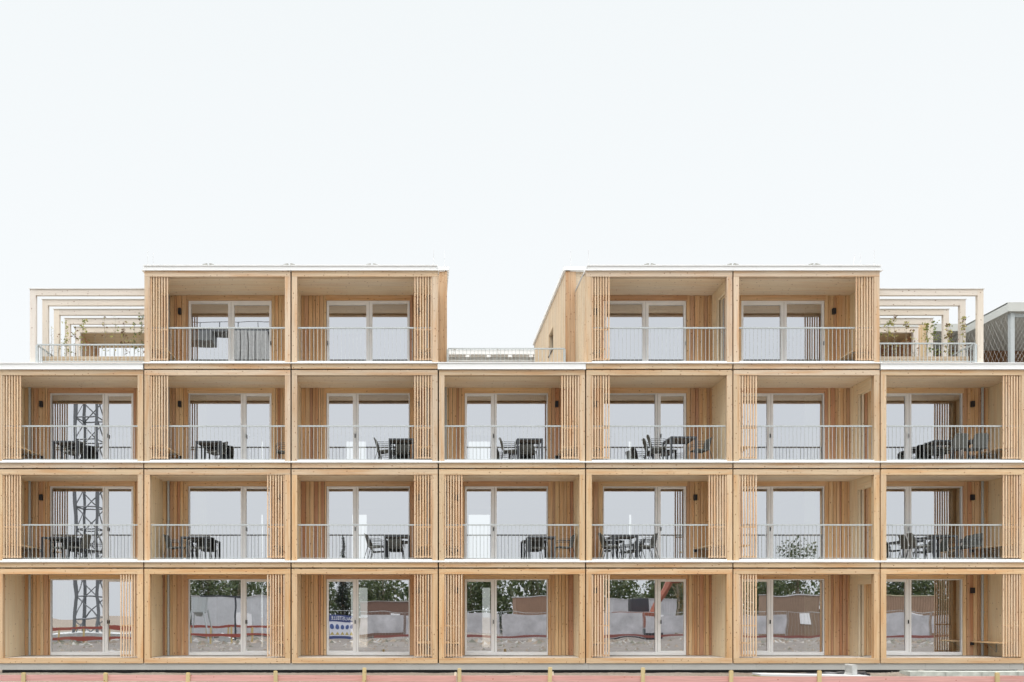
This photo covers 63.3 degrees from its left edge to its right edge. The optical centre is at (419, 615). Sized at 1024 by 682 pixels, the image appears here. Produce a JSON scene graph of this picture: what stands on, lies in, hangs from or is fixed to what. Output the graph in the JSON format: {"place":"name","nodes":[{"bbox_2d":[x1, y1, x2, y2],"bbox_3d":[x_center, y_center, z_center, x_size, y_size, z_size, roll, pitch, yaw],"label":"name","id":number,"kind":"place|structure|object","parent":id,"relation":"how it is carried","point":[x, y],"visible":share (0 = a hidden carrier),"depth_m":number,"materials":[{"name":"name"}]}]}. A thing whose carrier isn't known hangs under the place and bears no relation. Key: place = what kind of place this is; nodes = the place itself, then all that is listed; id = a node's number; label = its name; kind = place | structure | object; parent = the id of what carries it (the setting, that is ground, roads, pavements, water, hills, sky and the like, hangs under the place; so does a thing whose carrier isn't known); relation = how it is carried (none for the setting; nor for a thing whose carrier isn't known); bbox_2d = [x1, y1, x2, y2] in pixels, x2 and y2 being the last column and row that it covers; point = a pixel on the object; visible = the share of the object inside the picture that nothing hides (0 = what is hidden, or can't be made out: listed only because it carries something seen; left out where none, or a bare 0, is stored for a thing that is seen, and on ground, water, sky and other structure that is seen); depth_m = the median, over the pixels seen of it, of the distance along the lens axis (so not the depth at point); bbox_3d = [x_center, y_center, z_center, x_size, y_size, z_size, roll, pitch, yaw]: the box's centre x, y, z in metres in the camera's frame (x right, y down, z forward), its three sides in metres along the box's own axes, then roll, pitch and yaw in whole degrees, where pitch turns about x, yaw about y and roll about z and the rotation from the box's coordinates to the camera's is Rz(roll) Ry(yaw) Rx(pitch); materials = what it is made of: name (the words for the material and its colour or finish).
{"place":"outdoors","nodes":[
{"label":"outdoors","id":0,"kind":"place"},
{"bbox_2d":[275,444,284,458],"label":"armchair","id":1,"kind":"object","parent":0,"point":[279,452],"visible":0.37,"depth_m":25.29,"materials":[{"name":"metal"}]},
{"bbox_2d":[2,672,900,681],"bbox_3d":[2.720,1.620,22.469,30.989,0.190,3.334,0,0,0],"label":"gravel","id":2,"kind":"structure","parent":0,"point":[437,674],"depth_m":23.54,"materials":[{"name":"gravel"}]},
{"bbox_2d":[0,671,906,681],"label":"earth","id":3,"kind":"structure","parent":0,"point":[741,674],"depth_m":23.84,"materials":[{"name":"brown soil"}]},
{"bbox_2d":[0,667,1023,681],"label":"board barrier","id":4,"kind":"object","parent":3,"relation":"on","point":[364,677],"visible":1,"depth_m":20.61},
{"bbox_2d":[752,673,866,676],"bbox_3d":[10.549,1.612,22.225,2.966,0.127,0.580,0,0,0],"label":"insulation board","id":5,"kind":"object","parent":3,"relation":"on","point":[773,674],"visible":0.5,"depth_m":22.04,"materials":[{"name":"white plastic"}]},
{"bbox_2d":[798,671,869,675],"bbox_3d":[10.961,1.635,22.915,2.992,0.250,0.300,0,0,0],"label":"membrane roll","id":6,"kind":"object","parent":3,"relation":"on","point":[858,673],"visible":0.3,"depth_m":22.83,"materials":[{"name":"black plastic"}]},
{"bbox_2d":[844,664,856,674],"bbox_3d":[11.667,1.496,22.415,0.240,0.368,0.400,0,0,0],"label":"concrete angle","id":7,"kind":"object","parent":3,"relation":"on","point":[850,669],"visible":0.79,"depth_m":22.30,"materials":[{"name":"grey concrete"}]},
{"bbox_2d":[0,250,1023,672],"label":"apartment building","id":8,"kind":"structure","parent":0,"point":[798,504],"depth_m":25.99,"materials":[{"name":"brown wood"}]},
{"bbox_2d":[41,537,76,558],"bbox_3d":[-11.221,-2.059,25.640,0.845,0.745,0.650,0,0,0],"label":"garden table","id":9,"kind":"object","parent":8,"relation":"on","point":[54,538],"visible":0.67,"depth_m":25.32,"materials":[{"name":"metal"}]},
{"bbox_2d":[49,536,75,558],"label":"armchair","id":10,"kind":"object","parent":8,"relation":"on","point":[64,545],"visible":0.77,"depth_m":25.65,"materials":[{"name":"metal"}]},
{"bbox_2d":[52,441,86,458],"bbox_3d":[-10.881,-4.999,25.590,0.790,0.745,0.650,0,0,0],"label":"garden table","id":11,"kind":"object","parent":8,"relation":"on","point":[62,443],"visible":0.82,"depth_m":25.33,"materials":[{"name":"metal"}]},
{"bbox_2d":[60,441,84,458],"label":"armchair","id":12,"kind":"object","parent":8,"relation":"on","point":[73,452],"visible":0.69,"depth_m":25.53,"materials":[{"name":"metal"}]},
{"bbox_2d":[66,534,90,558],"bbox_3d":[-10.464,-2.095,25.360,0.628,0.823,0.560,0,0,8],"label":"armchair","id":13,"kind":"object","parent":8,"relation":"on","point":[85,541],"visible":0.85,"depth_m":25.25,"materials":[{"name":"metal"}]},
{"bbox_2d":[28,288,143,361],"bbox_3d":[-9.986,-8.689,27.182,3.538,2.318,4.885,0,0,0],"label":"pergola","id":14,"kind":"object","parent":8,"relation":"on","point":[92,331],"visible":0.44,"depth_m":26.39,"materials":[{"name":"brown wood"}]},
{"bbox_2d":[50,579,130,654],"bbox_3d":[-10.367,0.034,26.150,2.620,2.400,0.340,0,0,0],"label":"window","id":15,"kind":"structure","parent":8,"relation":"in","point":[85,613],"depth_m":26.07,"materials":[{"name":"glass"}]},
{"bbox_2d":[50,486,132,558],"bbox_3d":[-10.367,-2.895,26.150,2.620,2.400,0.340,0,0,0],"label":"window","id":16,"kind":"structure","parent":8,"relation":"in","point":[68,504],"depth_m":26.07,"materials":[{"name":"glass"}]},
{"bbox_2d":[50,393,132,458],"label":"window","id":17,"kind":"structure","parent":8,"relation":"in","point":[65,408],"depth_m":26.07,"materials":[{"name":"glass"}]},
{"bbox_2d":[43,356,143,360],"bbox_3d":[-9.866,-7.710,25.335,3.237,0.356,0.600,0,0,0],"label":"planter","id":18,"kind":"object","parent":8,"relation":"on","point":[114,358],"visible":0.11,"depth_m":25.04,"materials":[{"name":"wood"}]},
{"bbox_2d":[62,320,71,355],"bbox_3d":[-10.909,-8.475,25.412,0.242,1.227,0.295,0,0,12],"label":"sapling","id":19,"kind":"object","parent":18,"relation":"in","point":[67,333],"visible":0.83,"depth_m":25.40,"materials":[{"name":"green plant"}]},
{"bbox_2d":[70,326,80,355],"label":"sapling","id":20,"kind":"object","parent":18,"relation":"in","point":[74,334],"visible":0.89,"depth_m":25.40,"materials":[{"name":"green plant"}]},
{"bbox_2d":[79,319,89,351],"bbox_3d":[-10.364,-8.506,25.352,0.325,1.292,0.314,0,0,0],"label":"sapling","id":21,"kind":"object","parent":18,"relation":"in","point":[83,326],"visible":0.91,"depth_m":25.33,"materials":[{"name":"green plant"}]},
{"bbox_2d":[101,316,108,355],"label":"sapling","id":22,"kind":"object","parent":18,"relation":"in","point":[104,334],"visible":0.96,"depth_m":25.43,"materials":[{"name":"green plant"}]},
{"bbox_2d":[110,316,118,355],"bbox_3d":[-9.404,-8.540,25.334,0.298,1.359,0.233,0,0,-28],"label":"sapling","id":23,"kind":"object","parent":18,"relation":"in","point":[114,338],"visible":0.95,"depth_m":25.31,"materials":[{"name":"green plant"}]},
{"bbox_2d":[120,321,129,353],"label":"sapling","id":24,"kind":"object","parent":18,"relation":"in","point":[121,342],"visible":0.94,"depth_m":25.44,"materials":[{"name":"green plant"}]},
{"bbox_2d":[130,322,139,354],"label":"sapling","id":25,"kind":"object","parent":18,"relation":"in","point":[134,336],"visible":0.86,"depth_m":25.37,"materials":[{"name":"green plant"}]},
{"bbox_2d":[138,313,143,355],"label":"sapling","id":26,"kind":"object","parent":18,"relation":"in","point":[141,328],"visible":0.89,"depth_m":25.40,"materials":[{"name":"green plant"}]},
{"bbox_2d":[163,534,186,558],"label":"armchair","id":27,"kind":"object","parent":8,"relation":"on","point":[168,541],"visible":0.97,"depth_m":25.45,"materials":[{"name":"metal"}]},
{"bbox_2d":[180,536,211,558],"bbox_3d":[-6.921,-2.059,25.490,0.786,0.745,0.650,0,0,0],"label":"garden table","id":28,"kind":"object","parent":8,"relation":"on","point":[187,538],"visible":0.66,"depth_m":25.20,"materials":[{"name":"metal"}]},
{"bbox_2d":[189,536,211,558],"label":"armchair","id":29,"kind":"object","parent":8,"relation":"on","point":[200,545],"visible":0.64,"depth_m":25.77,"materials":[{"name":"metal"}]},
{"bbox_2d":[195,441,225,458],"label":"garden table","id":30,"kind":"object","parent":8,"relation":"on","point":[212,443],"visible":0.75,"depth_m":25.37,"materials":[{"name":"metal"}]},
{"bbox_2d":[204,441,227,458],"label":"armchair","id":31,"kind":"object","parent":8,"relation":"on","point":[224,449],"visible":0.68,"depth_m":25.60,"materials":[{"name":"metal"}]},
{"bbox_2d":[189,579,271,654],"bbox_3d":[-6.002,0.034,26.050,2.620,2.400,0.140,0,0,0],"label":"window","id":32,"kind":"structure","parent":8,"relation":"in","point":[227,616],"depth_m":26.07,"materials":[{"name":"glass"}]},
{"bbox_2d":[189,486,271,558],"bbox_3d":[-6.002,-2.895,26.150,2.620,2.400,0.340,0,0,0],"label":"window","id":33,"kind":"structure","parent":8,"relation":"in","point":[207,504],"depth_m":26.07,"materials":[{"name":"glass"}]},
{"bbox_2d":[189,393,271,458],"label":"window","id":34,"kind":"structure","parent":8,"relation":"in","point":[204,408],"depth_m":26.07,"materials":[{"name":"glass"}]},
{"bbox_2d":[189,301,271,360],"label":"window","id":35,"kind":"structure","parent":8,"relation":"in","point":[234,344],"depth_m":26.07,"materials":[{"name":"glass"}]},
{"bbox_2d":[327,579,409,654],"bbox_3d":[-1.637,0.034,26.050,2.620,2.400,0.140,0,0,0],"label":"window","id":36,"kind":"structure","parent":8,"relation":"in","point":[365,616],"depth_m":26.07,"materials":[{"name":"glass"}]},
{"bbox_2d":[327,486,409,558],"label":"window","id":37,"kind":"structure","parent":8,"relation":"in","point":[345,504],"depth_m":26.07,"materials":[{"name":"glass"}]},
{"bbox_2d":[327,393,409,458],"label":"window","id":38,"kind":"structure","parent":8,"relation":"in","point":[342,408],"depth_m":26.07,"materials":[{"name":"glass"}]},
{"bbox_2d":[327,301,409,360],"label":"window","id":39,"kind":"structure","parent":8,"relation":"in","point":[353,344],"depth_m":26.07,"materials":[{"name":"glass"}]},
{"bbox_2d":[364,533,383,558],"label":"armchair","id":40,"kind":"object","parent":8,"relation":"on","point":[368,541],"visible":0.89,"depth_m":25.02,"materials":[{"name":"metal"}]},
{"bbox_2d":[374,437,393,458],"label":"armchair","id":41,"kind":"object","parent":8,"relation":"on","point":[378,449],"visible":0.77,"depth_m":25.15,"materials":[{"name":"metal"}]},
{"bbox_2d":[386,539,403,558],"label":"armchair","id":42,"kind":"object","parent":8,"relation":"on","point":[394,543],"visible":0.76,"depth_m":25.74,"materials":[{"name":"metal"}]},
{"bbox_2d":[384,535,409,558],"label":"garden table","id":43,"kind":"object","parent":8,"relation":"on","point":[398,537],"visible":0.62,"depth_m":24.85,"materials":[{"name":"metal"}]},
{"bbox_2d":[389,438,413,458],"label":"garden table","id":44,"kind":"object","parent":8,"relation":"on","point":[409,440],"visible":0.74,"depth_m":24.92,"materials":[{"name":"metal"}]},
{"bbox_2d":[393,444,410,458],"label":"armchair","id":45,"kind":"object","parent":8,"relation":"on","point":[407,451],"visible":0.72,"depth_m":25.75,"materials":[{"name":"metal"}]},
{"bbox_2d":[465,579,547,654],"bbox_3d":[2.728,0.034,26.050,2.620,2.400,0.140,0,0,0],"label":"window","id":46,"kind":"structure","parent":8,"relation":"in","point":[503,616],"depth_m":26.07,"materials":[{"name":"glass"}]},
{"bbox_2d":[465,486,547,558],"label":"window","id":47,"kind":"structure","parent":8,"relation":"in","point":[483,504],"depth_m":26.07,"materials":[{"name":"glass"}]},
{"bbox_2d":[465,393,547,458],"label":"window","id":48,"kind":"structure","parent":8,"relation":"in","point":[480,408],"depth_m":26.07,"materials":[{"name":"glass"}]},
{"bbox_2d":[499,437,516,458],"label":"armchair","id":49,"kind":"object","parent":8,"relation":"on","point":[503,450],"visible":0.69,"depth_m":25.14,"materials":[{"name":"metal"}]},
{"bbox_2d":[520,444,537,458],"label":"armchair","id":50,"kind":"object","parent":8,"relation":"on","point":[531,448],"visible":0.69,"depth_m":25.75,"materials":[{"name":"metal"}]},
{"bbox_2d":[516,438,542,458],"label":"garden table","id":51,"kind":"object","parent":8,"relation":"on","point":[538,441],"visible":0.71,"depth_m":24.92,"materials":[{"name":"metal"}]},
{"bbox_2d":[530,540,547,558],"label":"armchair","id":52,"kind":"object","parent":8,"relation":"on","point":[536,544],"visible":0.77,"depth_m":25.78,"materials":[{"name":"metal"}]},
{"bbox_2d":[526,536,555,558],"bbox_3d":[3.718,-2.059,25.440,0.838,0.745,0.650,0,0,0],"label":"garden table","id":53,"kind":"object","parent":8,"relation":"on","point":[551,538],"visible":0.79,"depth_m":25.12,"materials":[{"name":"metal"}]},
{"bbox_2d":[548,329,552,357],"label":"side window","id":54,"kind":"structure","parent":8,"relation":"in","point":[551,334],"depth_m":29.35,"materials":[{"name":"glass"}]},
{"bbox_2d":[556,534,575,558],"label":"armchair","id":55,"kind":"object","parent":8,"relation":"on","point":[566,547],"visible":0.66,"depth_m":25.20,"materials":[{"name":"metal"}]},
{"bbox_2d":[598,533,619,558],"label":"armchair","id":56,"kind":"object","parent":8,"relation":"on","point":[601,537],"visible":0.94,"depth_m":24.71,"materials":[{"name":"metal"}]},
{"bbox_2d":[602,534,621,558],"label":"armchair","id":57,"kind":"object","parent":8,"relation":"on","point":[611,547],"visible":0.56,"depth_m":25.26,"materials":[{"name":"metal"}]},
{"bbox_2d":[606,535,637,558],"bbox_3d":[6.180,-2.059,25.220,0.775,0.745,0.850,0,0,0],"label":"garden table","id":58,"kind":"object","parent":8,"relation":"on","point":[622,536],"visible":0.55,"depth_m":24.80,"materials":[{"name":"metal"}]},
{"bbox_2d":[603,486,685,558],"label":"window","id":59,"kind":"structure","parent":8,"relation":"in","point":[621,504],"depth_m":26.07,"materials":[{"name":"glass"}]},
{"bbox_2d":[604,579,685,654],"bbox_3d":[7.094,0.034,26.050,2.620,2.400,0.140,0,0,0],"label":"window","id":60,"kind":"structure","parent":8,"relation":"in","point":[648,616],"depth_m":26.07,"materials":[{"name":"glass"}]},
{"bbox_2d":[604,393,685,458],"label":"window","id":61,"kind":"structure","parent":8,"relation":"in","point":[625,408],"depth_m":26.07,"materials":[{"name":"glass"}]},
{"bbox_2d":[604,301,685,360],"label":"window","id":62,"kind":"structure","parent":8,"relation":"in","point":[666,344],"depth_m":26.07,"materials":[{"name":"glass"}]},
{"bbox_2d":[634,540,656,558],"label":"armchair","id":63,"kind":"object","parent":8,"relation":"on","point":[644,548],"visible":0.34,"depth_m":25.41,"materials":[{"name":"metal"}]},
{"bbox_2d":[635,533,659,558],"bbox_3d":[6.881,-2.095,24.917,0.628,0.823,0.560,0,0,-4],"label":"armchair","id":64,"kind":"object","parent":8,"relation":"on","point":[653,539],"visible":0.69,"depth_m":24.81,"materials":[{"name":"metal"}]},
{"bbox_2d":[643,438,662,458],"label":"armchair","id":65,"kind":"object","parent":8,"relation":"on","point":[659,452],"visible":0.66,"depth_m":25.27,"materials":[{"name":"metal"}]},
{"bbox_2d":[647,435,667,458],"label":"armchair","id":66,"kind":"object","parent":8,"relation":"on","point":[664,448],"visible":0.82,"depth_m":24.73,"materials":[{"name":"metal"}]},
{"bbox_2d":[662,436,696,458],"bbox_3d":[7.889,-4.999,25.095,0.785,0.745,0.920,0,0,0],"label":"garden table","id":67,"kind":"object","parent":8,"relation":"on","point":[671,440],"visible":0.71,"depth_m":24.94,"materials":[{"name":"metal"}]},
{"bbox_2d":[688,437,712,458],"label":"armchair","id":68,"kind":"object","parent":8,"relation":"on","point":[707,446],"visible":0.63,"depth_m":25.20,"materials":[{"name":"metal"}]},
{"bbox_2d":[741,579,823,654],"bbox_3d":[11.459,0.034,26.150,2.620,2.400,0.340,0,0,0],"label":"window","id":69,"kind":"structure","parent":8,"relation":"in","point":[790,612],"depth_m":26.07,"materials":[{"name":"glass"}]},
{"bbox_2d":[741,486,823,558],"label":"window","id":70,"kind":"structure","parent":8,"relation":"in","point":[775,504],"depth_m":26.07,"materials":[{"name":"glass"}]},
{"bbox_2d":[741,393,823,458],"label":"window","id":71,"kind":"structure","parent":8,"relation":"in","point":[772,408],"depth_m":26.07,"materials":[{"name":"glass"}]},
{"bbox_2d":[741,301,823,360],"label":"window","id":72,"kind":"structure","parent":8,"relation":"in","point":[793,344],"depth_m":26.07,"materials":[{"name":"glass"}]},
{"bbox_2d":[898,534,924,558],"bbox_3d":[15.156,-2.095,25.468,0.628,0.823,0.560,0,0,6],"label":"armchair","id":73,"kind":"object","parent":8,"relation":"on","point":[904,542],"visible":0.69,"depth_m":25.37,"materials":[{"name":"metal"}]},
{"bbox_2d":[906,533,933,558],"bbox_3d":[15.086,-2.095,24.921,0.628,0.823,0.560,0,0,10],"label":"armchair","id":74,"kind":"object","parent":8,"relation":"on","point":[911,540],"visible":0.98,"depth_m":24.81,"materials":[{"name":"metal"}]},
{"bbox_2d":[918,325,925,355],"bbox_3d":[17.520,-8.835,29.215,0.306,2.610,1.200,0,0,0],"label":"post","id":75,"kind":"object","parent":8,"relation":"on","point":[921,331],"depth_m":28.61,"materials":[{"name":"beige wood"}]},
{"bbox_2d":[886,579,961,654],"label":"window","id":76,"kind":"structure","parent":8,"relation":"in","point":[924,616],"depth_m":26.07,"materials":[{"name":"glass"}]},
{"bbox_2d":[886,486,961,558],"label":"window","id":77,"kind":"structure","parent":8,"relation":"in","point":[904,504],"depth_m":26.07,"materials":[{"name":"glass"}]},
{"bbox_2d":[886,393,961,458],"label":"window","id":78,"kind":"structure","parent":8,"relation":"in","point":[901,408],"depth_m":26.07,"materials":[{"name":"glass"}]},
{"bbox_2d":[881,356,968,360],"bbox_3d":[15.193,-7.710,25.335,2.988,0.356,0.600,0,0,0],"label":"planter","id":79,"kind":"object","parent":8,"relation":"on","point":[904,358],"visible":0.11,"depth_m":25.04,"materials":[{"name":"wood"}]},
{"bbox_2d":[884,320,891,347],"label":"sapling","id":80,"kind":"object","parent":79,"relation":"in","point":[887,323],"visible":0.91,"depth_m":25.32,"materials":[{"name":"green plant"}]},
{"bbox_2d":[888,315,900,355],"bbox_3d":[14.605,-8.569,25.447,0.356,1.417,0.329,0,0,0],"label":"sapling","id":81,"kind":"object","parent":79,"relation":"in","point":[894,336],"visible":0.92,"depth_m":25.44,"materials":[{"name":"green plant"}]},
{"bbox_2d":[901,321,910,355],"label":"sapling","id":82,"kind":"object","parent":79,"relation":"in","point":[904,323],"visible":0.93,"depth_m":25.36,"materials":[{"name":"green plant"}]},
{"bbox_2d":[910,329,918,355],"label":"sapling","id":83,"kind":"object","parent":79,"relation":"in","point":[913,330],"visible":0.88,"depth_m":25.46,"materials":[{"name":"green plant"}]},
{"bbox_2d":[921,322,932,352],"bbox_3d":[15.631,-8.470,25.387,0.312,1.217,0.413,0,0,36],"label":"sapling","id":84,"kind":"object","parent":79,"relation":"in","point":[926,328],"visible":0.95,"depth_m":25.35,"materials":[{"name":"green plant"}]},
{"bbox_2d":[929,320,940,355],"bbox_3d":[15.890,-8.498,25.487,0.299,1.275,0.356,0,0,0],"label":"sapling","id":85,"kind":"object","parent":79,"relation":"in","point":[932,333],"visible":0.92,"depth_m":25.48,"materials":[{"name":"green plant"}]},
{"bbox_2d":[942,323,953,355],"bbox_3d":[16.311,-8.470,25.443,0.328,1.219,0.339,0,0,11],"label":"sapling","id":86,"kind":"object","parent":79,"relation":"in","point":[948,336],"visible":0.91,"depth_m":25.41,"materials":[{"name":"green plant"}]},
{"bbox_2d":[944,323,954,355],"bbox_3d":[16.394,-8.472,25.484,0.347,1.222,0.326,0,0,27],"label":"sapling","id":87,"kind":"object","parent":79,"relation":"in","point":[950,339],"visible":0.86,"depth_m":25.50,"materials":[{"name":"green plant"}]},
{"bbox_2d":[960,316,967,355],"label":"sapling","id":88,"kind":"object","parent":79,"relation":"in","point":[963,318],"visible":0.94,"depth_m":25.41,"materials":[{"name":"green plant"}]},
{"bbox_2d":[880,288,984,361],"bbox_3d":[15.317,-8.589,27.312,3.297,2.518,5.145,0,0,0],"label":"pergola","id":89,"kind":"object","parent":8,"relation":"on","point":[903,333],"visible":0.24,"depth_m":25.60,"materials":[{"name":"brown wood"}]},
{"bbox_2d":[915,535,957,558],"bbox_3d":[15.837,-2.059,25.290,0.730,0.745,0.950,0,0,0],"label":"garden table","id":90,"kind":"object","parent":8,"relation":"on","point":[937,537],"visible":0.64,"depth_m":24.83,"materials":[{"name":"metal"}]},
{"bbox_2d":[925,445,950,458],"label":"armchair","id":91,"kind":"object","parent":8,"relation":"on","point":[928,449],"visible":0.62,"depth_m":25.78,"materials":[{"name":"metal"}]},
{"bbox_2d":[923,440,980,458],"bbox_3d":[16.411,-4.999,25.435,1.418,0.745,0.600,0,0,0],"label":"garden table","id":92,"kind":"object","parent":8,"relation":"on","point":[937,442],"visible":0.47,"depth_m":25.37,"materials":[{"name":"metal"}]},
{"bbox_2d":[941,433,970,458],"bbox_3d":[16.166,-5.036,24.852,0.560,0.823,0.628,0,0,-2],"label":"armchair","id":93,"kind":"object","parent":8,"relation":"on","point":[961,442],"visible":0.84,"depth_m":24.64,"materials":[{"name":"metal"}]},
{"bbox_2d":[947,535,976,558],"bbox_3d":[16.760,-2.095,25.467,0.628,0.823,0.560,0,0,-4],"label":"armchair","id":94,"kind":"object","parent":8,"relation":"on","point":[965,541],"visible":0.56,"depth_m":25.54,"materials":[{"name":"metal"}]},
{"bbox_2d":[954,533,985,558],"bbox_3d":[16.648,-2.095,24.919,0.628,0.823,0.560,0,0,-8],"label":"armchair","id":95,"kind":"object","parent":8,"relation":"on","point":[975,540],"visible":0.83,"depth_m":24.86,"materials":[{"name":"metal"}]},
{"bbox_2d":[962,433,990,458],"bbox_3d":[16.782,-5.036,24.852,0.560,0.823,0.628,0,0,2],"label":"armchair","id":96,"kind":"object","parent":8,"relation":"on","point":[980,441],"visible":0.8,"depth_m":24.64,"materials":[{"name":"fabric"}]},
{"bbox_2d":[0,0,1023,361],"label":"sky","id":97,"kind":"structure","parent":0,"point":[516,140],"materials":[{"name":"white"}]},
{"label":"ground","id":98,"kind":"structure","parent":0,"visible":0},
{"bbox_2d":[899,670,945,675],"bbox_3d":[14.060,1.641,23.065,0.985,0.199,0.500,0,0,0],"label":"kerb slab","id":99,"kind":"object","parent":98,"relation":"on","point":[923,673],"depth_m":22.82,"materials":[{"name":"concrete"}]},
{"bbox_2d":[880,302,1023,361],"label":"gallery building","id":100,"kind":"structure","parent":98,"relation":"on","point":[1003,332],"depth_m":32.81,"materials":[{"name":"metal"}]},
{"bbox_2d":[944,671,981,675],"bbox_3d":[15.060,1.644,23.065,0.985,0.193,0.500,0,0,0],"label":"kerb slab","id":101,"kind":"object","parent":98,"relation":"on","point":[962,673],"depth_m":22.82,"materials":[{"name":"concrete"}]},
{"bbox_2d":[978,671,1017,675],"bbox_3d":[16.060,1.644,23.065,0.985,0.193,0.500,0,0,0],"label":"kerb slab","id":102,"kind":"object","parent":98,"relation":"on","point":[1002,673],"depth_m":22.82,"materials":[{"name":"concrete"}]},
{"bbox_2d":[1014,671,1023,675],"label":"kerb slab","id":103,"kind":"object","parent":98,"relation":"on","point":[1020,673],"depth_m":22.82,"materials":[{"name":"concrete"}]}
]}

